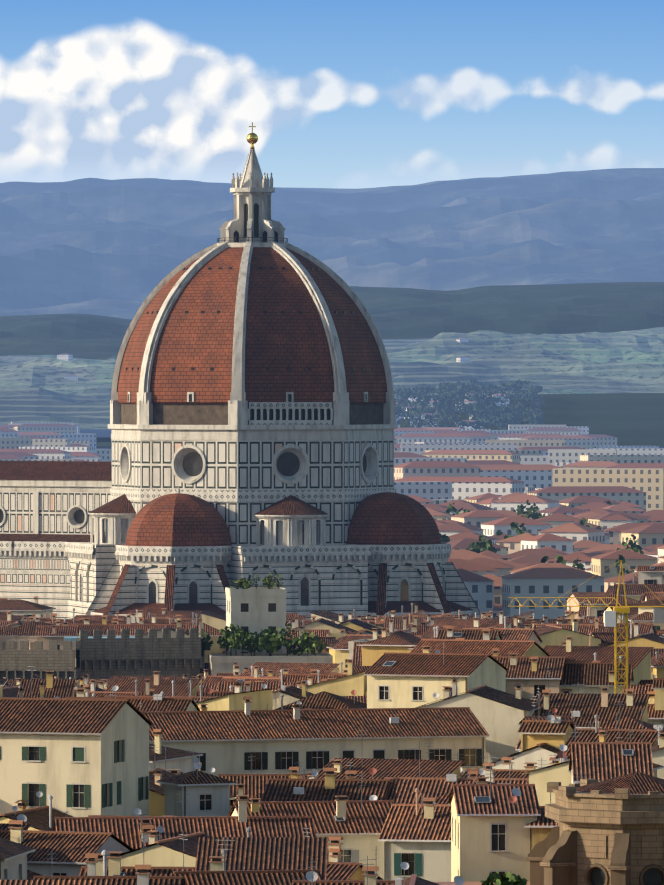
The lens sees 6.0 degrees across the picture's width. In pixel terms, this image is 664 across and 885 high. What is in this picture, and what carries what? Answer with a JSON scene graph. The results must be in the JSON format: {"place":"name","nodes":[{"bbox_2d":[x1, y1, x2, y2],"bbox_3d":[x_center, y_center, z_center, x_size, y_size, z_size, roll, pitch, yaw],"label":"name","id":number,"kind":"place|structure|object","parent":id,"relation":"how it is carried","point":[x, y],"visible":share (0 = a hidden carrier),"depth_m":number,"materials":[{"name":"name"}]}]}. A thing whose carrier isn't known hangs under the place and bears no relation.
{"place":"outdoors","nodes":[
{"label":"outdoors","id":0,"kind":"place"},
{"bbox_2d":[0,313,131,359],"bbox_3d":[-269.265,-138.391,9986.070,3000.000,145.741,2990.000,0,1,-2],"label":"hill","id":1,"kind":"structure","parent":0,"point":[88,336],"depth_m":9774.43,"materials":[{"name":"plant"}]},
{"bbox_2d":[0,168,663,319],"bbox_3d":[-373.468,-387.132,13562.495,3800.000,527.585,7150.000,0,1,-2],"label":"mountain","id":2,"kind":"structure","parent":0,"point":[120,248],"depth_m":12750.14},
{"bbox_2d":[0,327,663,428],"bbox_3d":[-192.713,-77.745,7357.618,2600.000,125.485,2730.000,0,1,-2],"label":"hillside","id":3,"kind":"structure","parent":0,"point":[36,388],"depth_m":6879.59,"materials":[{"name":"plant"}]},
{"bbox_2d":[0,0,663,188],"label":"sky","id":4,"kind":"structure","parent":0,"point":[340,94],"materials":[{"name":"blue"}]},
{"bbox_2d":[80,429,663,461],"bbox_3d":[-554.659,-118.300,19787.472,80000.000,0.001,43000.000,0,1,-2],"label":"ground","id":5,"kind":"structure","parent":0,"point":[102,432],"depth_m":7772.97,"materials":[{"name":"grey"}]},
{"bbox_2d":[0,122,479,619],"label":"cathedral","id":6,"kind":"structure","parent":5,"relation":"on","point":[252,425],"depth_m":1273.77,"materials":[{"name":"stone"}]},
{"bbox_2d":[0,565,663,703],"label":"city buildings","id":7,"kind":"structure","parent":5,"relation":"on","point":[572,647],"depth_m":901.39,"materials":[{"name":"paint"}]},
{"bbox_2d":[0,642,663,884],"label":"city","id":8,"kind":"object","parent":5,"relation":"on","point":[80,755],"visible":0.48,"depth_m":543.98,"materials":[{"name":"paint"}]},
{"bbox_2d":[0,560,663,884],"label":"buildings","id":9,"kind":"structure","parent":5,"relation":"on","point":[608,832],"depth_m":639.00,"materials":[{"name":"paint"}]},
{"bbox_2d":[0,338,663,618],"bbox_3d":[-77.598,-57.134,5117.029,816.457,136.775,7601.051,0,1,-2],"label":"city","id":10,"kind":"object","parent":5,"relation":"on","point":[531,508],"visible":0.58,"depth_m":2385.34,"materials":[{"name":"white paint"}]},
{"bbox_2d":[96,282,663,359],"bbox_3d":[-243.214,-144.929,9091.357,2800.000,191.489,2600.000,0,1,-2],"label":"hill","id":11,"kind":"structure","parent":0,"point":[412,313],"depth_m":9146.93,"materials":[{"name":"plant"}]},
{"bbox_2d":[96,393,663,447],"bbox_3d":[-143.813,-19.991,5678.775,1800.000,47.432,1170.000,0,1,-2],"label":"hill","id":12,"kind":"structure","parent":0,"point":[631,419],"depth_m":5541.78,"materials":[{"name":"plant"}]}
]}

